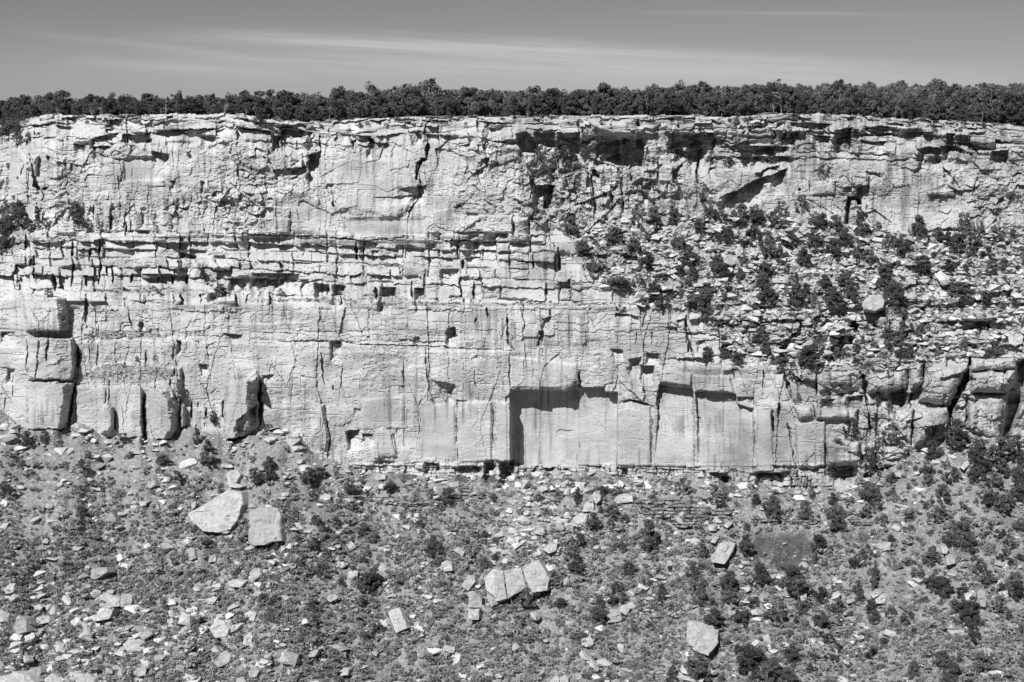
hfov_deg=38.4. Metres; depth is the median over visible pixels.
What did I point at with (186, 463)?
boulder
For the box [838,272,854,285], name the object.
juniper tree
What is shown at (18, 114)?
pinyon pine
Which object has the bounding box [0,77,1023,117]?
forest
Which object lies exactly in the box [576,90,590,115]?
pinyon pine
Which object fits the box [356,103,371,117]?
pinyon pine
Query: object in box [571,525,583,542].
juniper tree
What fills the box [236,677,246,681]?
boulder
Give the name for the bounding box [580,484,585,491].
boulder
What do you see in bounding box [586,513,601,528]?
juniper tree
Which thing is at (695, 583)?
juniper tree
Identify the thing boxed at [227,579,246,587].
boulder
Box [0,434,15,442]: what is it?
boulder
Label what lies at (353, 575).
boulder
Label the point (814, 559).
juniper tree
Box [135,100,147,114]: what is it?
pinyon pine
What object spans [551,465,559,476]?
boulder
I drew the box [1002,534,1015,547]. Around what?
juniper tree
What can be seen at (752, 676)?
juniper tree
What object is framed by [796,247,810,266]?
juniper tree
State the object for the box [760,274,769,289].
juniper tree
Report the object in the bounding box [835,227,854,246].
juniper tree
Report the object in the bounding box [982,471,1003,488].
juniper tree
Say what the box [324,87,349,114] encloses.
pinyon pine
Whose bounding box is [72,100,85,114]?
pinyon pine
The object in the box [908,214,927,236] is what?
juniper tree
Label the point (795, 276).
juniper tree
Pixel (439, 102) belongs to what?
pinyon pine
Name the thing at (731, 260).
boulder
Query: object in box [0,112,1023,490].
cliff
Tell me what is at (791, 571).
juniper tree
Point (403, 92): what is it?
pinyon pine
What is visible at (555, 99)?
pinyon pine
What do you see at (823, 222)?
juniper tree
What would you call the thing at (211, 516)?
fallen slab
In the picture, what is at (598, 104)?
pinyon pine
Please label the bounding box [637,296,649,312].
juniper tree
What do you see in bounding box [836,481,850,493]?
boulder
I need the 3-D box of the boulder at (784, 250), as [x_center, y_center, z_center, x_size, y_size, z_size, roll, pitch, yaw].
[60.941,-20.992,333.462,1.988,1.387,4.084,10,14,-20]
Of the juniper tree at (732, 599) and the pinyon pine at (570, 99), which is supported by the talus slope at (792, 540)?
the juniper tree at (732, 599)
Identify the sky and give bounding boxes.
[0,0,1023,101]
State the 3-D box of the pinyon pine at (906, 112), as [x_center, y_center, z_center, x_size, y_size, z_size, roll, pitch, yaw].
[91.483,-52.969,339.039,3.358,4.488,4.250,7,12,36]
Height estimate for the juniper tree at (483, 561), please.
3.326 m
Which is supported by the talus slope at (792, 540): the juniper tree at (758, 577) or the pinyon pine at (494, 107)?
the juniper tree at (758, 577)
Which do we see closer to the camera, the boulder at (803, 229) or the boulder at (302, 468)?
the boulder at (302, 468)
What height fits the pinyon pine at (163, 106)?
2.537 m
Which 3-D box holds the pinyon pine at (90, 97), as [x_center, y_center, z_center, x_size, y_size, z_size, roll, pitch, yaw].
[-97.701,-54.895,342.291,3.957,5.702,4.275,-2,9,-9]
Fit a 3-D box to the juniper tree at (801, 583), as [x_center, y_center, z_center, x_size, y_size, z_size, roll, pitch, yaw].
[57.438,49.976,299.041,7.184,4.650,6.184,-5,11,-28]
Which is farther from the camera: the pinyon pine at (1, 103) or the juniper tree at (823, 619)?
the pinyon pine at (1, 103)
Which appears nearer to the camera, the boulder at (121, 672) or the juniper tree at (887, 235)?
the boulder at (121, 672)
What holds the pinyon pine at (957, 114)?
on the plateau
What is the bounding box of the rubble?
[0,216,1023,681]
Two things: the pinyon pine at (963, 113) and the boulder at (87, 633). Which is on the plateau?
the pinyon pine at (963, 113)
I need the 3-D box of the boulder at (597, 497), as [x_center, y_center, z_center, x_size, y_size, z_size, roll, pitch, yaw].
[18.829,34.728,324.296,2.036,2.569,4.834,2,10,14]
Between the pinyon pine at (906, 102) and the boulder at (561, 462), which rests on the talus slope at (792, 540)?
the boulder at (561, 462)
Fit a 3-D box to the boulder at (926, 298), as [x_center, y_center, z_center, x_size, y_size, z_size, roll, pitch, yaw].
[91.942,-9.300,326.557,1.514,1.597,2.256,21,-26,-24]
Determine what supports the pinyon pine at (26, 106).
on the plateau
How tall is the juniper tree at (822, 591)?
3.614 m
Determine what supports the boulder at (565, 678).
on the talus slope at (792, 540)
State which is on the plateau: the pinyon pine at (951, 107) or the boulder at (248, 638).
the pinyon pine at (951, 107)
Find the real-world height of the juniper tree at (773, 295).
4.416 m
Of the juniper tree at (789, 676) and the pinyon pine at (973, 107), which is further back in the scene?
the pinyon pine at (973, 107)
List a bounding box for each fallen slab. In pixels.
[188,490,248,532]
[248,506,287,545]
[484,567,509,601]
[487,591,506,606]
[494,570,507,601]
[504,567,528,598]
[522,559,550,592]
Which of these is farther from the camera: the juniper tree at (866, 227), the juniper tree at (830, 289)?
the juniper tree at (866, 227)
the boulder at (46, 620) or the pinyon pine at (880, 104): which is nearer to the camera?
the boulder at (46, 620)
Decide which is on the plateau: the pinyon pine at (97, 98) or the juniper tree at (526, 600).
the pinyon pine at (97, 98)
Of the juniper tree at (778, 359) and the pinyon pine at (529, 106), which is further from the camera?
the pinyon pine at (529, 106)
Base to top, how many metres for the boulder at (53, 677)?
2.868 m
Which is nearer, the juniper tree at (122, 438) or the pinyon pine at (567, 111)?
the juniper tree at (122, 438)
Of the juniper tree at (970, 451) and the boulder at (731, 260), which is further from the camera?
the boulder at (731, 260)
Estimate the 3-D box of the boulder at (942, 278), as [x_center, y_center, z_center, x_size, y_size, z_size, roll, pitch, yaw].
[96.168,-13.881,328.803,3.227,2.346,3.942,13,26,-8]
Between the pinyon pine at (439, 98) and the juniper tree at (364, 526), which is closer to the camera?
the juniper tree at (364, 526)
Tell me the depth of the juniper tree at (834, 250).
331.03 m
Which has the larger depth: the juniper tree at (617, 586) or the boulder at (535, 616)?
the juniper tree at (617, 586)
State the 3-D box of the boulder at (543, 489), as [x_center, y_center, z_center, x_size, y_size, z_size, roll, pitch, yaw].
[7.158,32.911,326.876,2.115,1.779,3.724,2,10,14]
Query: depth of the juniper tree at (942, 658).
272.89 m
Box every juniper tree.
[0,206,9,219]
[0,215,13,234]
[0,229,10,250]
[0,481,12,496]
[1,121,11,134]
[4,202,20,220]
[5,118,20,127]
[7,215,21,231]
[9,121,17,132]
[13,200,24,215]
[15,210,29,227]
[18,430,36,448]
[25,219,34,231]
[34,202,39,221]
[34,217,52,230]
[68,201,83,219]
[71,217,90,226]
[114,433,131,446]
[155,452,169,465]
[173,471,184,482]
[192,424,199,444]
[199,268,212,283]
[199,451,214,465]
[201,439,212,451]
[210,411,217,425]
[214,283,226,294]
[245,467,262,486]
[251,113,275,131]
[253,471,265,484]
[262,456,274,469]
[264,468,276,480]
[270,537,280,549]
[299,466,314,483]
[307,537,317,549]
[310,515,321,524]
[312,561,331,576]
[315,467,328,477]
[344,480,354,494]
[356,572,373,591]
[357,522,371,534]
[368,567,382,587]
[370,620,383,633]
[383,480,397,493]
[424,535,442,555]
[439,487,455,504]
[478,557,491,570]
[510,588,533,610]
[530,147,545,166]
[551,141,575,165]
[554,598,568,607]
[561,216,578,237]
[564,547,582,562]
[568,560,584,571]
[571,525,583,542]
[573,487,581,503]
[575,241,589,254]
[585,258,601,270]
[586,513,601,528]
[590,598,606,622]
[599,260,609,271]
[604,227,623,242]
[604,276,632,286]
[605,505,619,517]
[606,594,619,605]
[610,581,624,590]
[615,304,625,317]
[619,536,625,552]
[619,591,628,604]
[620,562,635,575]
[623,237,641,254]
[630,201,644,226]
[632,273,645,288]
[636,519,659,550]
[637,251,653,268]
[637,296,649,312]
[645,206,660,224]
[645,283,658,298]
[648,280,662,295]
[654,295,665,310]
[657,583,668,603]
[665,665,677,681]
[667,208,683,223]
[670,232,684,247]
[674,476,689,496]
[675,260,688,272]
[679,278,691,288]
[681,246,700,266]
[683,651,711,681]
[685,266,698,278]
[685,296,691,312]
[685,560,701,579]
[686,289,712,311]
[688,574,706,593]
[692,588,707,605]
[694,218,705,229]
[698,191,712,205]
[698,539,706,557]
[700,282,716,295]
[702,346,713,362]
[703,202,715,221]
[703,608,722,628]
[704,302,713,317]
[705,492,725,505]
[707,230,722,241]
[710,202,727,222]
[710,254,725,275]
[716,227,733,244]
[718,266,731,278]
[719,346,732,358]
[720,280,732,300]
[720,571,738,594]
[721,590,737,603]
[728,210,736,224]
[730,351,745,363]
[733,203,749,222]
[733,605,751,625]
[735,236,752,247]
[735,268,745,279]
[736,644,761,673]
[739,253,747,266]
[739,535,754,554]
[745,224,758,237]
[747,669,760,681]
[749,204,764,223]
[749,566,772,584]
[752,647,767,666]
[753,561,769,582]
[754,276,768,287]
[754,326,764,340]
[755,208,764,223]
[756,262,767,277]
[756,285,773,305]
[756,326,768,337]
[756,661,774,681]
[758,236,782,261]
[759,230,775,256]
[759,261,774,275]
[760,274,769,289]
[760,340,770,354]
[761,209,781,229]
[762,342,769,354]
[762,500,778,518]
[763,601,790,620]
[764,495,783,517]
[765,657,783,675]
[767,289,777,307]
[769,356,785,363]
[773,201,788,215]
[776,579,814,597]
[777,667,798,681]
[780,564,803,589]
[781,643,801,661]
[786,230,799,249]
[786,282,804,308]
[787,362,797,382]
[788,271,801,284]
[791,600,809,612]
[794,194,809,216]
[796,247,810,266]
[796,345,820,365]
[797,500,811,519]
[801,283,810,295]
[802,295,821,307]
[805,229,824,250]
[807,651,820,659]
[808,211,822,225]
[808,550,817,564]
[810,534,827,552]
[811,610,830,627]
[813,586,830,602]
[816,273,831,284]
[817,164,830,178]
[817,212,828,229]
[819,276,832,286]
[821,286,844,301]
[823,238,841,256]
[824,290,845,309]
[824,653,839,661]
[825,505,846,518]
[827,492,838,504]
[828,214,844,232]
[828,597,846,613]
[829,336,840,359]
[829,515,847,531]
[830,642,842,651]
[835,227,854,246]
[835,274,846,286]
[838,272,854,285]
[842,280,857,297]
[842,421,859,438]
[848,555,859,568]
[850,291,863,309]
[851,238,862,264]
[852,340,860,353]
[853,579,863,592]
[853,592,864,602]
[854,223,871,236]
[856,206,864,224]
[856,506,872,518]
[856,546,876,564]
[858,447,880,474]
[858,482,879,501]
[858,646,877,657]
[865,253,879,264]
[865,598,876,613]
[867,609,881,624]
[868,497,884,511]
[870,560,878,589]
[874,423,901,446]
[875,273,890,286]
[877,258,892,274]
[878,273,888,289]
[880,329,894,338]
[881,233,895,253]
[881,426,885,460]
[882,283,906,305]
[883,279,902,299]
[884,306,888,337]
[884,472,897,481]
[891,234,913,255]
[894,342,912,358]
[895,320,908,333]
[898,300,913,308]
[907,661,919,676]
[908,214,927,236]
[911,254,930,273]
[915,323,927,341]
[916,227,928,240]
[919,461,935,474]
[921,474,935,485]
[921,545,942,565]
[923,571,941,589]
[924,440,939,460]
[926,507,943,523]
[932,227,943,240]
[933,578,954,597]
[935,483,951,501]
[935,650,952,669]
[936,503,951,517]
[938,281,952,288]
[939,466,961,485]
[939,676,951,681]
[940,529,960,546]
[941,231,953,245]
[941,259,955,271]
[942,661,962,680]
[943,419,967,451]
[945,284,955,295]
[948,231,982,258]
[949,285,973,306]
[949,596,970,612]
[951,516,970,538]
[952,211,974,234]
[953,282,974,301]
[954,609,980,625]
[956,583,968,598]
[959,339,968,351]
[960,532,979,552]
[961,430,973,444]
[963,596,979,614]
[965,622,980,642]
[966,465,984,482]
[967,444,982,462]
[968,438,985,452]
[969,451,992,473]
[970,651,995,671]
[973,220,984,236]
[974,558,986,572]
[975,436,1013,467]
[976,294,992,303]
[980,488,999,507]
[980,570,997,586]
[981,246,994,258]
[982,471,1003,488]
[984,259,997,275]
[987,341,1005,357]
[988,595,1003,614]
[992,493,1010,512]
[993,458,1010,476]
[993,529,1006,538]
[995,548,1013,564]
[998,258,1009,271]
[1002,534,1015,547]
[1003,431,1015,447]
[1004,494,1015,507]
[1005,571,1023,590]
[1006,434,1023,460]
[1007,582,1023,599]
[1010,460,1023,481]
[1010,478,1023,501]
[1012,518,1023,530]
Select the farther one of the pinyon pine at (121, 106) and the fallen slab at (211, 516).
the pinyon pine at (121, 106)
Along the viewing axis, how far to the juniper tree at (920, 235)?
333.61 m
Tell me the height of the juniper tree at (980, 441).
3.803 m
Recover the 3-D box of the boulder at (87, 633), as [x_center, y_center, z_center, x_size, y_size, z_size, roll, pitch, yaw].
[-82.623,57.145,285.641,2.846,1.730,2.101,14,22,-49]
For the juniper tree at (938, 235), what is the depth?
334.01 m
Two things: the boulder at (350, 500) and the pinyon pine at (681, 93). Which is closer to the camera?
the boulder at (350, 500)
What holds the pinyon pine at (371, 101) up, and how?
on the plateau
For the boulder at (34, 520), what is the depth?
309.32 m
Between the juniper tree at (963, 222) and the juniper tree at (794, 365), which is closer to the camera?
the juniper tree at (794, 365)
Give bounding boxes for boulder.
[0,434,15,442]
[0,611,10,622]
[0,670,44,681]
[4,583,21,593]
[8,594,20,601]
[12,615,35,634]
[23,632,37,644]
[23,655,33,662]
[27,666,46,677]
[29,516,39,524]
[32,604,42,610]
[36,615,51,624]
[44,672,63,681]
[45,502,54,508]
[62,595,72,605]
[70,649,83,653]
[76,673,102,681]
[78,574,87,580]
[81,629,92,637]
[85,637,94,643]
[90,590,100,597]
[91,567,114,579]
[92,609,119,620]
[95,592,120,607]
[105,668,112,674]
[111,665,120,670]
[117,512,126,515]
[117,668,125,676]
[118,638,144,652]
[120,593,136,606]
[130,504,138,510]
[135,666,146,676]
[139,628,157,640]
[140,660,153,667]
[147,480,159,488]
[155,543,173,554]
[175,665,185,671]
[177,625,190,634]
[178,612,198,626]
[179,458,196,468]
[189,547,197,560]
[191,501,196,508]
[209,553,217,561]
[209,620,231,637]
[213,650,233,666]
[220,635,231,642]
[226,470,242,482]
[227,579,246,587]
[228,481,246,487]
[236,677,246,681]
[243,631,254,646]
[244,545,254,550]
[244,611,256,620]
[249,568,263,582]
[250,666,261,677]
[251,569,260,578]
[252,590,261,596]
[279,650,298,665]
[296,459,305,463]
[298,465,311,472]
[308,648,322,656]
[319,494,330,503]
[327,594,341,601]
[328,643,348,651]
[336,562,344,567]
[340,667,352,675]
[344,498,354,501]
[346,541,355,550]
[347,570,357,580]
[354,482,360,486]
[374,473,387,479]
[387,607,410,632]
[442,560,454,571]
[443,645,456,652]
[452,652,461,664]
[454,546,465,555]
[462,575,477,590]
[468,590,484,607]
[468,608,481,619]
[479,605,490,613]
[493,532,503,538]
[507,535,515,543]
[512,643,519,651]
[516,515,529,523]
[521,480,531,488]
[530,612,539,620]
[532,525,545,535]
[538,485,547,492]
[543,543,558,553]
[549,675,559,681]
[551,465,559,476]
[557,459,566,465]
[560,674,569,681]
[561,480,569,487]
[563,578,569,585]
[564,487,571,494]
[571,513,588,526]
[579,650,591,660]
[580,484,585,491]
[580,636,593,647]
[582,499,594,511]
[589,662,597,668]
[592,493,602,503]
[606,608,622,622]
[614,493,633,503]
[617,643,624,652]
[618,605,630,615]
[627,602,634,609]
[673,517,682,523]
[680,665,691,674]
[681,230,687,235]
[681,654,687,661]
[686,619,719,655]
[704,499,717,509]
[705,666,718,674]
[708,525,717,530]
[710,253,721,259]
[710,541,736,563]
[711,536,718,543]
[723,254,739,266]
[723,521,732,527]
[725,265,733,272]
[734,247,743,256]
[739,262,753,267]
[741,320,748,325]
[748,252,757,257]
[751,607,763,615]
[761,634,771,643]
[776,244,787,252]
[782,276,789,284]
[798,224,814,234]
[799,562,807,569]
[800,593,806,600]
[804,638,818,648]
[830,591,840,599]
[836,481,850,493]
[863,295,884,313]
[864,235,872,240]
[870,591,880,598]
[875,317,889,325]
[875,593,886,603]
[882,542,890,547]
[888,248,896,254]
[901,521,908,528]
[921,294,930,302]
[935,271,949,285]
[941,545,948,553]
[945,554,954,565]
[960,460,968,470]
[964,592,975,601]
[976,589,986,606]
[978,672,988,676]
[986,647,994,658]
[1007,331,1023,346]
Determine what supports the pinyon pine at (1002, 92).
on the plateau
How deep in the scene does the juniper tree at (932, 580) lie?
288.99 m
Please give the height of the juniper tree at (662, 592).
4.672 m
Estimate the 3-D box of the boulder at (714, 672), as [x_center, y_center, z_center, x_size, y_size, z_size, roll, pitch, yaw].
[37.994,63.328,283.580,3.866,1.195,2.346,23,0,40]
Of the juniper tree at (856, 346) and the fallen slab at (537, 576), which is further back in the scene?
the juniper tree at (856, 346)
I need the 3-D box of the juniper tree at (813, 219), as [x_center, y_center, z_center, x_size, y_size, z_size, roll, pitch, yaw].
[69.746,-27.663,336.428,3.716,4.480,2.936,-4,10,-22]
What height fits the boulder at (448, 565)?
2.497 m
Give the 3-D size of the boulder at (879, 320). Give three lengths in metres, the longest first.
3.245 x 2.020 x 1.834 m
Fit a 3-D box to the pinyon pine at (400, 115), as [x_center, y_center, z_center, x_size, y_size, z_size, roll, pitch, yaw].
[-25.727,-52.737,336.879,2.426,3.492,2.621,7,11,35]
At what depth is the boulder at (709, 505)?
317.55 m
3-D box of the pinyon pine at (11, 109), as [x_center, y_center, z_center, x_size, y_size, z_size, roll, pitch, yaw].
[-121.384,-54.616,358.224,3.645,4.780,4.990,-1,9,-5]
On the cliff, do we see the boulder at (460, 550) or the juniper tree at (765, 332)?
the juniper tree at (765, 332)
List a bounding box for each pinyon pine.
[0,100,4,117]
[0,114,9,121]
[1,99,17,117]
[5,107,17,120]
[15,104,30,119]
[21,104,29,119]
[29,104,39,117]
[41,92,57,113]
[41,102,47,114]
[44,103,55,113]
[51,90,72,113]
[54,97,68,113]
[71,101,82,114]
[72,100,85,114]
[80,96,88,114]
[83,93,96,115]
[88,100,100,115]
[92,95,106,114]
[100,95,120,113]
[106,92,126,114]
[114,100,128,113]
[118,96,130,112]
[127,97,137,114]
[129,101,142,114]
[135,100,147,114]
[140,93,157,114]
[147,104,156,113]
[154,98,170,113]
[162,104,169,113]
[165,90,182,111]
[165,99,175,112]
[175,99,188,113]
[186,96,198,113]
[194,100,203,114]
[202,101,211,114]
[206,99,218,113]
[218,98,225,112]
[221,96,234,113]
[224,96,237,113]
[224,100,236,113]
[234,99,244,113]
[235,89,248,114]
[238,93,255,115]
[240,95,255,115]
[252,91,270,115]
[252,97,270,118]
[265,107,273,118]
[269,100,283,116]
[272,89,297,117]
[278,94,303,116]
[279,107,292,119]
[293,109,300,120]
[296,106,309,121]
[301,101,322,118]
[310,110,319,120]
[314,99,327,118]
[317,100,338,119]
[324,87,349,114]
[329,100,341,119]
[334,101,346,119]
[337,94,347,115]
[339,93,364,117]
[346,110,353,118]
[351,92,368,116]
[355,108,363,117]
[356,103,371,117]
[362,90,387,115]
[370,108,379,117]
[371,94,393,117]
[382,93,405,116]
[388,87,410,115]
[394,104,405,116]
[402,87,427,115]
[402,92,417,115]
[404,93,423,115]
[416,95,429,115]
[419,102,431,115]
[430,103,440,115]
[431,96,445,115]
[431,98,444,115]
[441,96,460,114]
[452,86,478,115]
[455,107,465,115]
[468,93,491,115]
[476,105,486,115]
[483,89,500,115]
[489,100,502,116]
[490,91,508,115]
[498,96,514,116]
[505,95,520,114]
[515,93,527,115]
[518,91,535,115]
[524,94,541,115]
[532,93,550,115]
[543,87,562,114]
[543,88,562,114]
[549,97,561,114]
[559,93,580,114]
[560,103,572,115]
[572,91,583,115]
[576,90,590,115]
[576,98,589,115]
[578,90,599,114]
[590,81,617,112]
[591,96,608,114]
[598,96,611,114]
[599,100,612,114]
[608,86,636,115]
[612,105,621,115]
[617,95,633,114]
[622,91,639,114]
[632,95,646,114]
[633,92,648,114]
[638,90,658,114]
[643,90,661,115]
[649,96,671,115]
[661,87,682,114]
[661,104,671,114]
[672,91,694,114]
[679,89,698,114]
[694,86,716,115]
[695,96,708,114]
[696,99,709,113]
[699,89,724,116]
[716,100,728,116]
[719,96,731,116]
[726,96,742,115]
[729,93,751,115]
[738,84,761,115]
[741,91,760,115]
[753,86,779,112]
[756,95,771,112]
[765,99,776,111]
[767,84,796,112]
[775,86,796,112]
[783,101,793,111]
[791,91,814,113]
[792,95,805,112]
[806,89,820,113]
[806,106,815,113]
[814,98,828,112]
[822,87,833,113]
[826,88,853,114]
[828,102,841,114]
[829,100,838,114]
[837,91,866,114]
[841,97,856,114]
[857,90,877,115]
[861,104,873,115]
[866,92,889,117]
[877,97,892,114]
[878,94,891,116]
[885,98,899,117]
[895,93,912,117]
[895,101,904,117]
[901,102,917,118]
[908,92,925,112]
[912,101,923,117]
[919,100,929,116]
[923,102,939,119]
[927,100,946,119]
[934,96,946,112]
[936,102,950,119]
[937,87,963,118]
[944,100,956,117]
[952,109,961,121]
[958,95,975,112]
[958,109,968,120]
[965,107,975,121]
[968,97,979,112]
[970,87,1001,117]
[971,105,991,121]
[975,103,989,121]
[979,96,996,120]
[988,100,1007,122]
[989,88,1011,103]
[990,106,1008,122]
[994,95,1010,105]
[996,93,1016,121]
[1006,89,1023,116]
[1008,104,1023,125]
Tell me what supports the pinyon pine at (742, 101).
on the plateau
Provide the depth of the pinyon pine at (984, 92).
346.05 m
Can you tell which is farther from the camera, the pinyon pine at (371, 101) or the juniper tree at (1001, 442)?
the pinyon pine at (371, 101)
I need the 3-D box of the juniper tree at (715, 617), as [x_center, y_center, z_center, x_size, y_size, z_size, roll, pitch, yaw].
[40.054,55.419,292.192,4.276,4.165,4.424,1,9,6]
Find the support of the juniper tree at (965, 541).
on the talus slope at (792, 540)
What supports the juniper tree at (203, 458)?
on the talus slope at (792, 540)
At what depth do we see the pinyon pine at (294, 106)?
340.10 m
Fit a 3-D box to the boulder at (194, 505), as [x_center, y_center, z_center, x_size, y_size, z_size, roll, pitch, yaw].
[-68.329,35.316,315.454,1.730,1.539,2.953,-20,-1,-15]
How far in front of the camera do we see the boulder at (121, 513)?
314.15 m
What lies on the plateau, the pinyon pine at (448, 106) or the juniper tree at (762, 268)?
the pinyon pine at (448, 106)
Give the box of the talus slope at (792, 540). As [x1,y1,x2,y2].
[0,410,1023,681]
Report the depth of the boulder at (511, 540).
314.72 m
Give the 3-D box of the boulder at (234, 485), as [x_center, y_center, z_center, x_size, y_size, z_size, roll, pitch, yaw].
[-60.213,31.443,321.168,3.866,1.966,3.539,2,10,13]
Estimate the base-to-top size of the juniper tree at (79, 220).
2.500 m
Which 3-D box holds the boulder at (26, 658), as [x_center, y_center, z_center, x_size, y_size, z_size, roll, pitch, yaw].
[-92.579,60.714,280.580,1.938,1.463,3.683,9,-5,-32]
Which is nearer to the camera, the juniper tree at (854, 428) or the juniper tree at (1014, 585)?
the juniper tree at (1014, 585)
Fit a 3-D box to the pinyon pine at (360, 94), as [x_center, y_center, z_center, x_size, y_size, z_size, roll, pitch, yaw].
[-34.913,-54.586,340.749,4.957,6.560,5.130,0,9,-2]
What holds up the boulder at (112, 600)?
on the talus slope at (792, 540)
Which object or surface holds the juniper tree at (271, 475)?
on the talus slope at (792, 540)
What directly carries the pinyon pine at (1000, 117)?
on the plateau
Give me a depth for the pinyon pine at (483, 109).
335.66 m
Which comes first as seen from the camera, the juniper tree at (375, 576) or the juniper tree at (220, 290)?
the juniper tree at (375, 576)
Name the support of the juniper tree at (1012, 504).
on the talus slope at (792, 540)
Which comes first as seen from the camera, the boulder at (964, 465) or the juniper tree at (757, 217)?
the boulder at (964, 465)
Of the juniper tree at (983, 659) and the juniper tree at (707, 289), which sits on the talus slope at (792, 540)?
the juniper tree at (983, 659)
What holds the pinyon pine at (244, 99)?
on the plateau
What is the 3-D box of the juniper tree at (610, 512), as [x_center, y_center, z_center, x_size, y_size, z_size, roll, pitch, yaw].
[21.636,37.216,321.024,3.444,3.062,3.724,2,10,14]
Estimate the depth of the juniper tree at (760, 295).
325.05 m
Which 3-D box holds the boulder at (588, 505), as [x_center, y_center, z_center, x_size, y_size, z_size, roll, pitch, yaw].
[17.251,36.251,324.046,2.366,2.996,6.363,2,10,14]
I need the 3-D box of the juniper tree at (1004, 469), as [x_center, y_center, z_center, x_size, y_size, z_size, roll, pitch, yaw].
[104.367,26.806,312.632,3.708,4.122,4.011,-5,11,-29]
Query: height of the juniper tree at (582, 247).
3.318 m
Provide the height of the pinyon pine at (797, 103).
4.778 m
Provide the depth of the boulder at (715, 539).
309.64 m
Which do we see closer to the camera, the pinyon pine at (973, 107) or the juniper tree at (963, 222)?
the juniper tree at (963, 222)
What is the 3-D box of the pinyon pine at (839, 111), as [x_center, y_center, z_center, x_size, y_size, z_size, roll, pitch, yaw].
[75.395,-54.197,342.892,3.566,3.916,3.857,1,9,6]
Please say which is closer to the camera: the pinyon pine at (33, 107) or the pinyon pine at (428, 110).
the pinyon pine at (428, 110)
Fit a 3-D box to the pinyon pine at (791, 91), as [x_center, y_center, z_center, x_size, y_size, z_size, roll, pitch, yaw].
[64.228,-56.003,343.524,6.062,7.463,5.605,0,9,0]
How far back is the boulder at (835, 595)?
297.96 m
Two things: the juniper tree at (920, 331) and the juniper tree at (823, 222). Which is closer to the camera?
the juniper tree at (920, 331)
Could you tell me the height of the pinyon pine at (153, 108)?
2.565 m
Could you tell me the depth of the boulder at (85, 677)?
274.69 m
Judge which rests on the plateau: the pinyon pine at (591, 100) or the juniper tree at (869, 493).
the pinyon pine at (591, 100)
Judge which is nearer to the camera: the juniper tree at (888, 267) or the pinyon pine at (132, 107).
the juniper tree at (888, 267)
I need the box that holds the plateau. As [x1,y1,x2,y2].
[0,112,1023,127]
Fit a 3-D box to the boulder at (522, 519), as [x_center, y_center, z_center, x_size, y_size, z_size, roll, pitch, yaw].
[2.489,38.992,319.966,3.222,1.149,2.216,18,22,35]
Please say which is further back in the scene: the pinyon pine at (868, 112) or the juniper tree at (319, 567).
the pinyon pine at (868, 112)
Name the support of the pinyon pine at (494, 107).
on the plateau
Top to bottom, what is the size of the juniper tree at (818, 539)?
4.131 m
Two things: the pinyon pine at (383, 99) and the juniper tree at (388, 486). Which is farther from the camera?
the pinyon pine at (383, 99)
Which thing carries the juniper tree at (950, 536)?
on the talus slope at (792, 540)
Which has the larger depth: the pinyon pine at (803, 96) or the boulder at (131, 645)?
the pinyon pine at (803, 96)
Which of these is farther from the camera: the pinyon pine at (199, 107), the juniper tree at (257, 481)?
the pinyon pine at (199, 107)
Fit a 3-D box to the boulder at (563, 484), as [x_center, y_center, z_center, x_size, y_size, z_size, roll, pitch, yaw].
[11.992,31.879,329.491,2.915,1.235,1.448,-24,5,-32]
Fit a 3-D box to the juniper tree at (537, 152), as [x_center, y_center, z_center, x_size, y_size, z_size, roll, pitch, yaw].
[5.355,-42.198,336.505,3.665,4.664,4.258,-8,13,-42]
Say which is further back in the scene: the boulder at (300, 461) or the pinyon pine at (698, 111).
the pinyon pine at (698, 111)
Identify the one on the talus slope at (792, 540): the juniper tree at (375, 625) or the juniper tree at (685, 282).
the juniper tree at (375, 625)
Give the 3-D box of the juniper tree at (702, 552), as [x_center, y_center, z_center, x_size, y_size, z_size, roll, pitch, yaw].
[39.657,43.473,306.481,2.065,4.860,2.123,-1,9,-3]
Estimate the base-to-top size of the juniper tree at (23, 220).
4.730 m
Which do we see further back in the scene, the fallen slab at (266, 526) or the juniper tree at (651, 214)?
the juniper tree at (651, 214)
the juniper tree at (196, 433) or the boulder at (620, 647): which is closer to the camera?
the boulder at (620, 647)
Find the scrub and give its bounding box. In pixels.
[0,216,1023,681]
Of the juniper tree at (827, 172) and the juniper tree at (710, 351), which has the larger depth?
the juniper tree at (827, 172)
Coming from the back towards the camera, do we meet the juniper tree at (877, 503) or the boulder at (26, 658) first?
the juniper tree at (877, 503)
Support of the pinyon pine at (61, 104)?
on the plateau
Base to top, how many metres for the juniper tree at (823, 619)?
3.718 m
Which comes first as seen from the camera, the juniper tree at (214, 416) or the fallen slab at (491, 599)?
the fallen slab at (491, 599)
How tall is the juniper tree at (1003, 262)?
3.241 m
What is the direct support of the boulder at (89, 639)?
on the talus slope at (792, 540)
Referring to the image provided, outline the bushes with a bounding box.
[0,105,1023,681]
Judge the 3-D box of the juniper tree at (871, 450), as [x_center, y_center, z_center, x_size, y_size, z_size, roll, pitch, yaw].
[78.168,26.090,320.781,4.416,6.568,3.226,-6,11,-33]
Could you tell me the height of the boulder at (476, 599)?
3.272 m

